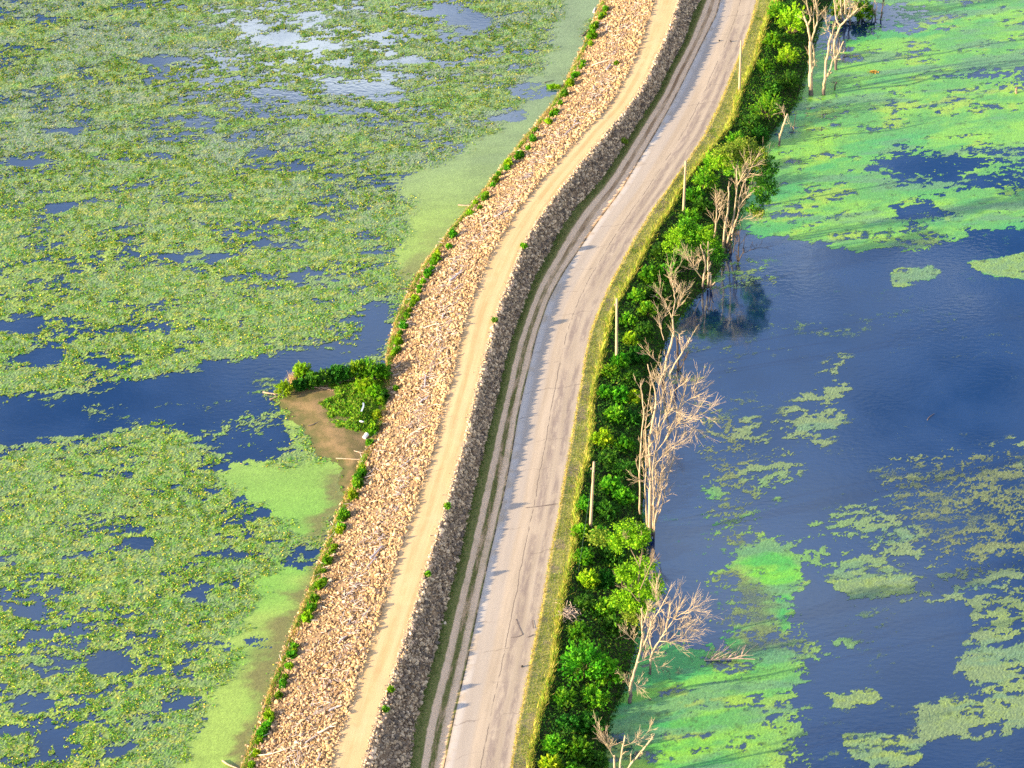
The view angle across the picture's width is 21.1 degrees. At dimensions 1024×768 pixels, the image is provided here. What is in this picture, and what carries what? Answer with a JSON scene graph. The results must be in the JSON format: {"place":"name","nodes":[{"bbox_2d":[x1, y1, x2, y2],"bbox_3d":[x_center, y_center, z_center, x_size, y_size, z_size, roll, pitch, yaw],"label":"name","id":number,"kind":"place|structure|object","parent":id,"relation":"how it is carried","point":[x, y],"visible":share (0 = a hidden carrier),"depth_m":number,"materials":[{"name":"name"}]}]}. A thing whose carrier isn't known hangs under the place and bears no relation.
{"place":"outdoors","nodes":[
{"label":"outdoors","id":0,"kind":"place"},
{"bbox_2d":[272,377,385,496],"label":"mud flat","id":1,"kind":"structure","parent":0,"point":[328,439],"depth_m":321.21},
{"bbox_2d":[273,379,294,396],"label":"shrub","id":2,"kind":"object","parent":1,"relation":"on","point":[286,387],"visible":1,"depth_m":326.62,"materials":[{"name":"green plant"}]},
{"bbox_2d":[291,377,308,392],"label":"shrub","id":3,"kind":"object","parent":1,"relation":"on","point":[299,385],"visible":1,"depth_m":327.48,"materials":[{"name":"green plant"}]},
{"bbox_2d":[292,360,312,379],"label":"shrub","id":4,"kind":"object","parent":1,"relation":"on","point":[298,370],"visible":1,"depth_m":329.04,"materials":[{"name":"green plant"}]},
{"bbox_2d":[303,371,323,389],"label":"shrub","id":5,"kind":"object","parent":1,"relation":"on","point":[312,379],"visible":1,"depth_m":327.84,"materials":[{"name":"green plant"}]},
{"bbox_2d":[317,367,333,385],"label":"shrub","id":6,"kind":"object","parent":1,"relation":"on","point":[323,374],"visible":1,"depth_m":328.24,"materials":[{"name":"green plant"}]},
{"bbox_2d":[327,364,343,384],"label":"shrub","id":7,"kind":"object","parent":1,"relation":"on","point":[335,374],"visible":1,"depth_m":328.49,"materials":[{"name":"green plant"}]},
{"bbox_2d":[336,365,352,381],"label":"shrub","id":8,"kind":"object","parent":1,"relation":"on","point":[344,373],"visible":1,"depth_m":328.51,"materials":[{"name":"green plant"}]},
{"bbox_2d":[318,379,384,432],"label":"weeds","id":9,"kind":"object","parent":1,"relation":"on","point":[351,404],"visible":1,"depth_m":325.00,"materials":[{"name":"green plant"}]},
{"bbox_2d":[348,358,367,380],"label":"shrub","id":10,"kind":"object","parent":1,"relation":"on","point":[356,367],"visible":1,"depth_m":328.91,"materials":[{"name":"green plant"}]},
{"bbox_2d":[355,377,376,395],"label":"shrub","id":11,"kind":"object","parent":1,"relation":"on","point":[364,383],"visible":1,"depth_m":327.49,"materials":[{"name":"green plant"}]},
{"bbox_2d":[358,357,381,379],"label":"shrub","id":12,"kind":"object","parent":1,"relation":"on","point":[371,366],"visible":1,"depth_m":329.04,"materials":[{"name":"green plant"}]},
{"bbox_2d":[362,384,383,398],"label":"shrub","id":13,"kind":"object","parent":1,"relation":"on","point":[373,390],"visible":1,"depth_m":326.43,"materials":[{"name":"green plant"}]},
{"bbox_2d":[373,362,393,379],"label":"shrub","id":14,"kind":"object","parent":1,"relation":"on","point":[382,369],"visible":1,"depth_m":329.33,"materials":[{"name":"green plant"}]},
{"bbox_2d":[329,0,677,767],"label":"gravel track","id":15,"kind":"structure","parent":0,"point":[405,586],"depth_m":317.12,"materials":[{"name":"gravel"}]},
{"bbox_2d":[0,0,1023,767],"bbox_3d":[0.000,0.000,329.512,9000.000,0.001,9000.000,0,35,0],"label":"water","id":16,"kind":"structure","parent":0,"point":[946,346],"depth_m":325.53,"materials":[{"name":"liquid"}]},
{"bbox_2d":[0,0,591,767],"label":"lily leaves","id":17,"kind":"object","parent":16,"relation":"on","point":[228,326],"visible":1,"depth_m":352.92,"materials":[{"name":"green plant"}]},
{"bbox_2d":[0,0,599,767],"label":"duckweed","id":18,"kind":"object","parent":16,"relation":"on","point":[306,496],"visible":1,"depth_m":348.37,"materials":[{"name":"plant"}]},
{"bbox_2d":[614,583,674,703],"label":"dead tree","id":19,"kind":"object","parent":16,"relation":"in","point":[642,644],"visible":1,"depth_m":277.92,"materials":[{"name":"brown wood"}]},
{"bbox_2d":[640,255,697,382],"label":"dead tree","id":20,"kind":"object","parent":16,"relation":"on","point":[673,331],"visible":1,"depth_m":324.83,"materials":[{"name":"brown wood"}]},
{"bbox_2d":[670,337,688,370],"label":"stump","id":21,"kind":"object","parent":16,"relation":"in","point":[677,355],"visible":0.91,"depth_m":331.19,"materials":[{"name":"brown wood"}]},
{"bbox_2d":[704,641,755,660],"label":"fallen branch","id":22,"kind":"object","parent":16,"relation":"on","point":[723,658],"visible":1,"depth_m":287.97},
{"bbox_2d":[730,228,770,262],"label":"snag","id":23,"kind":"object","parent":16,"relation":"in","point":[738,243],"visible":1,"depth_m":350.38,"materials":[{"name":"grey wood"}]},
{"bbox_2d":[602,0,1023,767],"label":"duckweed","id":24,"kind":"object","parent":16,"relation":"on","point":[770,674],"visible":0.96,"depth_m":323.15,"materials":[{"name":"plant"}]},
{"bbox_2d":[820,10,843,95],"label":"dead tree","id":25,"kind":"object","parent":16,"relation":"in","point":[826,75],"visible":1,"depth_m":383.76,"materials":[{"name":"brown wood"}]},
{"bbox_2d":[828,0,851,18],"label":"shrub","id":26,"kind":"object","parent":16,"relation":"on","point":[832,13],"visible":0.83,"depth_m":405.68,"materials":[{"name":"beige plant"}]},
{"bbox_2d":[832,0,864,69],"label":"dead tree","id":27,"kind":"object","parent":16,"relation":"in","point":[835,38],"visible":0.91,"depth_m":390.21,"materials":[{"name":"brown wood"}]},
{"bbox_2d":[851,0,876,21],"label":"shrub","id":28,"kind":"object","parent":16,"relation":"in","point":[867,7],"visible":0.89,"depth_m":405.41,"materials":[{"name":"green plant"}]},
{"bbox_2d":[250,0,831,767],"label":"ground","id":29,"kind":"structure","parent":0,"point":[582,226],"depth_m":316.49,"materials":[{"name":"soil"}]},
{"bbox_2d":[301,609,313,622],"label":"weed clump","id":30,"kind":"object","parent":29,"relation":"on","point":[307,616],"visible":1,"depth_m":292.11,"materials":[{"name":"green plant"}]},
{"bbox_2d":[249,0,651,767],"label":"debris","id":31,"kind":"object","parent":29,"relation":"on","point":[475,236],"visible":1,"depth_m":322.82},
{"bbox_2d":[241,0,700,767],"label":"riprap","id":32,"kind":"object","parent":29,"relation":"on","point":[677,32],"visible":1,"depth_m":320.58,"materials":[{"name":"stone"}]},
{"bbox_2d":[240,0,780,767],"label":"grass","id":33,"kind":"structure","parent":29,"relation":"on","point":[642,252],"depth_m":326.42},
{"bbox_2d":[537,753,563,767],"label":"shrub","id":34,"kind":"object","parent":29,"relation":"on","point":[549,760],"visible":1,"depth_m":272.31,"materials":[{"name":"yellow plant"}]},
{"bbox_2d":[541,732,567,755],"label":"shrub","id":35,"kind":"object","parent":29,"relation":"on","point":[553,740],"visible":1,"depth_m":274.91,"materials":[{"name":"green plant"}]},
{"bbox_2d":[550,686,576,708],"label":"shrub","id":36,"kind":"object","parent":29,"relation":"on","point":[559,698],"visible":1,"depth_m":280.56,"materials":[{"name":"green plant"}]},
{"bbox_2d":[553,713,581,734],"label":"shrub","id":37,"kind":"object","parent":29,"relation":"on","point":[567,719],"visible":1,"depth_m":277.85,"materials":[{"name":"green plant"}]},
{"bbox_2d":[557,600,581,623],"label":"brush heap","id":38,"kind":"object","parent":29,"relation":"on","point":[566,610],"visible":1,"depth_m":291.90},
{"bbox_2d":[565,620,592,641],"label":"shrub","id":39,"kind":"object","parent":29,"relation":"on","point":[579,628],"visible":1,"depth_m":289.05,"materials":[{"name":"green plant"}]},
{"bbox_2d":[565,734,593,761],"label":"shrub","id":40,"kind":"object","parent":29,"relation":"on","point":[577,744],"visible":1,"depth_m":274.73,"materials":[{"name":"green plant"}]},
{"bbox_2d":[569,523,591,539],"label":"shrub","id":41,"kind":"object","parent":29,"relation":"on","point":[578,528],"visible":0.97,"depth_m":302.86,"materials":[{"name":"green plant"}]},
{"bbox_2d":[572,546,595,566],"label":"shrub","id":42,"kind":"object","parent":29,"relation":"on","point":[586,555],"visible":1,"depth_m":299.36,"materials":[{"name":"green plant"}]},
{"bbox_2d":[574,494,593,513],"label":"shrub","id":43,"kind":"object","parent":29,"relation":"on","point":[584,500],"visible":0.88,"depth_m":306.88,"materials":[{"name":"green plant"}]},
{"bbox_2d":[573,593,595,612],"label":"shrub","id":44,"kind":"object","parent":29,"relation":"on","point":[579,599],"visible":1,"depth_m":293.20,"materials":[{"name":"green plant"}]},
{"bbox_2d":[557,638,614,685],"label":"shrub","id":45,"kind":"object","parent":29,"relation":"on","point":[577,658],"visible":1,"depth_m":283.36,"materials":[{"name":"green plant"}]},
{"bbox_2d":[578,461,594,571],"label":"utility pole","id":46,"kind":"object","parent":29,"relation":"on","point":[591,499],"visible":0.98,"depth_m":301.36,"materials":[{"name":"metal"}]},
{"bbox_2d":[575,568,601,588],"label":"shrub","id":47,"kind":"object","parent":29,"relation":"on","point":[586,578],"visible":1,"depth_m":296.04,"materials":[{"name":"green plant"}]},
{"bbox_2d":[573,709,606,735],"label":"shrub","id":48,"kind":"object","parent":29,"relation":"on","point":[591,724],"visible":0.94,"depth_m":278.02,"materials":[{"name":"green plant"}]},
{"bbox_2d":[579,684,612,710],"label":"shrub","id":49,"kind":"object","parent":29,"relation":"on","point":[598,694],"visible":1,"depth_m":280.83,"materials":[{"name":"green plant"}]},
{"bbox_2d":[583,750,609,767],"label":"shrub","id":50,"kind":"object","parent":29,"relation":"on","point":[596,756],"visible":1,"depth_m":274.11,"materials":[{"name":"green plant"}]},
{"bbox_2d":[587,524,614,549],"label":"shrub","id":51,"kind":"object","parent":29,"relation":"on","point":[599,526],"visible":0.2,"depth_m":302.24,"materials":[{"name":"green plant"}]},
{"bbox_2d":[589,426,615,447],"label":"shrub","id":52,"kind":"object","parent":29,"relation":"on","point":[602,437],"visible":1,"depth_m":317.12,"materials":[{"name":"green plant"}]},
{"bbox_2d":[596,384,612,398],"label":"shrub","id":53,"kind":"object","parent":29,"relation":"on","point":[604,391],"visible":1,"depth_m":325.15,"materials":[{"name":"green plant"}]},
{"bbox_2d":[590,596,620,617],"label":"shrub","id":54,"kind":"object","parent":29,"relation":"on","point":[601,605],"visible":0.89,"depth_m":292.71,"materials":[{"name":"green plant"}]},
{"bbox_2d":[589,656,626,690],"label":"shrub","id":55,"kind":"object","parent":29,"relation":"on","point":[612,665],"visible":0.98,"depth_m":283.86,"materials":[{"name":"green plant"}]},
{"bbox_2d":[597,568,618,589],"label":"shrub","id":56,"kind":"object","parent":29,"relation":"on","point":[607,579],"visible":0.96,"depth_m":296.72,"materials":[{"name":"green plant"}]},
{"bbox_2d":[594,499,622,520],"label":"shrub","id":57,"kind":"object","parent":29,"relation":"on","point":[603,507],"visible":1,"depth_m":306.69,"materials":[{"name":"green plant"}]},
{"bbox_2d":[597,450,621,467],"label":"shrub","id":58,"kind":"object","parent":29,"relation":"on","point":[613,457],"visible":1,"depth_m":314.30,"materials":[{"name":"green plant"}]},
{"bbox_2d":[598,363,621,378],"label":"shrub","id":59,"kind":"object","parent":29,"relation":"on","point":[610,369],"visible":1,"depth_m":328.51,"materials":[{"name":"green plant"}]},
{"bbox_2d":[597,474,623,494],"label":"shrub","id":60,"kind":"object","parent":29,"relation":"on","point":[606,482],"visible":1,"depth_m":310.33,"materials":[{"name":"green plant"}]},
{"bbox_2d":[599,544,625,566],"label":"shrub","id":61,"kind":"object","parent":29,"relation":"on","point":[608,554],"visible":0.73,"depth_m":300.11,"materials":[{"name":"green plant"}]},
{"bbox_2d":[603,403,627,423],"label":"shrub","id":62,"kind":"object","parent":29,"relation":"on","point":[616,409],"visible":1,"depth_m":321.42,"materials":[{"name":"green plant"}]},
{"bbox_2d":[614,298,617,355],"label":"utility pole","id":63,"kind":"object","parent":29,"relation":"on","point":[616,335],"visible":1,"depth_m":329.10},
{"bbox_2d":[601,614,631,634],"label":"shrub","id":64,"kind":"object","parent":29,"relation":"on","point":[614,621],"visible":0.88,"depth_m":290.69,"materials":[{"name":"green plant"}]},
{"bbox_2d":[610,384,629,403],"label":"shrub","id":65,"kind":"object","parent":29,"relation":"on","point":[616,394],"visible":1,"depth_m":324.63,"materials":[{"name":"green plant"}]},
{"bbox_2d":[608,352,631,366],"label":"shrub","id":66,"kind":"object","parent":29,"relation":"on","point":[622,359],"visible":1,"depth_m":330.84,"materials":[{"name":"green plant"}]},
{"bbox_2d":[610,433,635,453],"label":"shrub","id":67,"kind":"object","parent":29,"relation":"on","point":[625,442],"visible":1,"depth_m":316.83,"materials":[{"name":"green plant"}]},
{"bbox_2d":[592,711,654,767],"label":"snag","id":68,"kind":"object","parent":29,"relation":"on","point":[641,752],"visible":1,"depth_m":270.11,"materials":[{"name":"brown wood"}]},
{"bbox_2d":[581,514,667,654],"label":"tree","id":69,"kind":"object","parent":29,"relation":"on","point":[638,537],"visible":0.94,"depth_m":283.80,"materials":[{"name":"green plant"}]},
{"bbox_2d":[611,485,637,507],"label":"shrub","id":70,"kind":"object","parent":29,"relation":"on","point":[621,494],"visible":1,"depth_m":308.72,"materials":[{"name":"green plant"}]},
{"bbox_2d":[611,458,637,479],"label":"shrub","id":71,"kind":"object","parent":29,"relation":"on","point":[627,465],"visible":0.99,"depth_m":313.21,"materials":[{"name":"green plant"}]},
{"bbox_2d":[618,311,638,326],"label":"shrub","id":72,"kind":"object","parent":29,"relation":"on","point":[626,319],"visible":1,"depth_m":337.55,"materials":[{"name":"green plant"}]},
{"bbox_2d":[618,369,642,386],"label":"shrub","id":73,"kind":"object","parent":29,"relation":"on","point":[636,374],"visible":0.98,"depth_m":328.20,"materials":[{"name":"green plant"}]},
{"bbox_2d":[621,330,639,345],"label":"shrub","id":74,"kind":"object","parent":29,"relation":"on","point":[628,337],"visible":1,"depth_m":334.17,"materials":[{"name":"green plant"}]},
{"bbox_2d":[622,408,642,425],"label":"shrub","id":75,"kind":"object","parent":29,"relation":"on","point":[633,417],"visible":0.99,"depth_m":321.68,"materials":[{"name":"green plant"}]},
{"bbox_2d":[623,389,643,403],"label":"shrub","id":76,"kind":"object","parent":29,"relation":"on","point":[632,394],"visible":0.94,"depth_m":324.99,"materials":[{"name":"green plant"}]},
{"bbox_2d":[625,287,646,303],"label":"shrub","id":77,"kind":"object","parent":29,"relation":"on","point":[636,294],"visible":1,"depth_m":342.15,"materials":[{"name":"green plant"}]},
{"bbox_2d":[626,344,650,363],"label":"shrub","id":78,"kind":"object","parent":29,"relation":"on","point":[634,355],"visible":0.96,"depth_m":332.21,"materials":[{"name":"green plant"}]},
{"bbox_2d":[633,320,655,336],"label":"shrub","id":79,"kind":"object","parent":29,"relation":"on","point":[644,328],"visible":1,"depth_m":336.30,"materials":[{"name":"green plant"}]},
{"bbox_2d":[636,300,658,318],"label":"shrub","id":80,"kind":"object","parent":29,"relation":"on","point":[646,307],"visible":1,"depth_m":339.65,"materials":[{"name":"green plant"}]},
{"bbox_2d":[637,264,661,283],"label":"shrub","id":81,"kind":"object","parent":29,"relation":"on","point":[650,272],"visible":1,"depth_m":345.80,"materials":[{"name":"green plant"}]},
{"bbox_2d":[645,282,669,301],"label":"shrub","id":82,"kind":"object","parent":29,"relation":"on","point":[652,291],"visible":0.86,"depth_m":342.84,"materials":[{"name":"green plant"}]},
{"bbox_2d":[649,241,671,259],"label":"shrub","id":83,"kind":"object","parent":29,"relation":"on","point":[657,250],"visible":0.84,"depth_m":350.26,"materials":[{"name":"green plant"}]},
{"bbox_2d":[656,262,678,281],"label":"shrub","id":84,"kind":"object","parent":29,"relation":"on","point":[663,271],"visible":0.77,"depth_m":346.50,"materials":[{"name":"green plant"}]},
{"bbox_2d":[626,355,724,538],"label":"dead tree","id":85,"kind":"object","parent":29,"relation":"on","point":[651,508],"visible":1,"depth_m":296.90,"materials":[{"name":"brown wood"}]},
{"bbox_2d":[665,251,692,268],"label":"shrub","id":86,"kind":"object","parent":29,"relation":"on","point":[672,258],"visible":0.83,"depth_m":348.98,"materials":[{"name":"green plant"}]},
{"bbox_2d":[634,570,726,678],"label":"dead tree","id":87,"kind":"object","parent":29,"relation":"on","point":[667,620],"visible":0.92,"depth_m":282.51,"materials":[{"name":"brown wood"}]},
{"bbox_2d":[529,0,832,767],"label":"undergrowth","id":88,"kind":"object","parent":29,"relation":"on","point":[629,367],"visible":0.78,"depth_m":327.18,"materials":[{"name":"green plant"}]},
{"bbox_2d":[682,160,686,213],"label":"utility pole","id":89,"kind":"object","parent":29,"relation":"on","point":[684,192],"visible":1,"depth_m":357.40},
{"bbox_2d":[678,207,703,224],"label":"shrub","id":90,"kind":"object","parent":29,"relation":"on","point":[693,215],"visible":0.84,"depth_m":357.38,"materials":[{"name":"green plant"}]},
{"bbox_2d":[656,217,727,289],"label":"tree","id":91,"kind":"object","parent":29,"relation":"on","point":[700,235],"visible":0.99,"depth_m":343.98,"materials":[{"name":"green plant"}]},
{"bbox_2d":[685,186,704,201],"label":"shrub","id":92,"kind":"object","parent":29,"relation":"on","point":[690,193],"visible":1,"depth_m":361.54,"materials":[{"name":"green plant"}]},
{"bbox_2d":[692,195,714,213],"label":"shrub","id":93,"kind":"object","parent":29,"relation":"on","point":[705,204],"visible":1,"depth_m":360.04,"materials":[{"name":"green plant"}]},
{"bbox_2d":[691,166,719,189],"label":"shrub","id":94,"kind":"object","parent":29,"relation":"on","point":[699,179],"visible":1,"depth_m":363.95,"materials":[{"name":"green plant"}]},
{"bbox_2d":[725,130,747,147],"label":"shrub","id":95,"kind":"object","parent":29,"relation":"on","point":[731,137],"visible":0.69,"depth_m":373.96,"materials":[{"name":"green plant"}]},
{"bbox_2d":[704,133,780,250],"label":"tree","id":96,"kind":"object","parent":29,"relation":"on","point":[761,178],"visible":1,"depth_m":348.43,"materials":[{"name":"green plant"}]},
{"bbox_2d":[740,111,762,129],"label":"shrub","id":97,"kind":"object","parent":29,"relation":"on","point":[751,119],"visible":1,"depth_m":378.07,"materials":[{"name":"green plant"}]},
{"bbox_2d":[748,124,769,141],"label":"shrub","id":98,"kind":"object","parent":29,"relation":"on","point":[760,131],"visible":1,"depth_m":376.10,"materials":[{"name":"green plant"}]},
{"bbox_2d":[756,58,775,72],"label":"shrub","id":99,"kind":"object","parent":29,"relation":"on","point":[764,63],"visible":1,"depth_m":390.73,"materials":[{"name":"green plant"}]},
{"bbox_2d":[746,90,787,122],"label":"shrub","id":100,"kind":"object","parent":29,"relation":"on","point":[765,99],"visible":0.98,"depth_m":379.76,"materials":[{"name":"green plant"}]},
{"bbox_2d":[760,80,782,97],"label":"shrub","id":101,"kind":"object","parent":29,"relation":"on","point":[773,86],"visible":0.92,"depth_m":385.62,"materials":[{"name":"green plant"}]},
{"bbox_2d":[761,30,784,48],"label":"shrub","id":102,"kind":"object","parent":29,"relation":"on","point":[773,39],"visible":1,"depth_m":396.69,"materials":[{"name":"green plant"}]},
{"bbox_2d":[766,0,787,19],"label":"shrub","id":103,"kind":"object","parent":29,"relation":"on","point":[773,6],"visible":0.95,"depth_m":403.45,"materials":[{"name":"green plant"}]},
{"bbox_2d":[774,43,800,65],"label":"shrub","id":104,"kind":"object","parent":29,"relation":"on","point":[781,56],"visible":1,"depth_m":392.99,"materials":[{"name":"green plant"}]},
{"bbox_2d":[776,69,803,88],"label":"shrub","id":105,"kind":"object","parent":29,"relation":"on","point":[791,79],"visible":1,"depth_m":388.05,"materials":[{"name":"green plant"}]},
{"bbox_2d":[773,1,810,34],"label":"shrub","id":106,"kind":"object","parent":29,"relation":"on","point":[796,20],"visible":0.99,"depth_m":399.87,"materials":[{"name":"green plant"}]},
{"bbox_2d":[799,0,829,95],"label":"dead tree","id":107,"kind":"object","parent":29,"relation":"on","point":[811,67],"visible":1,"depth_m":382.67,"materials":[{"name":"brown wood"}]},
{"bbox_2d":[444,0,755,767],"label":"road","id":108,"kind":"structure","parent":0,"point":[487,717],"depth_m":319.71,"materials":[{"name":"asphalt"}]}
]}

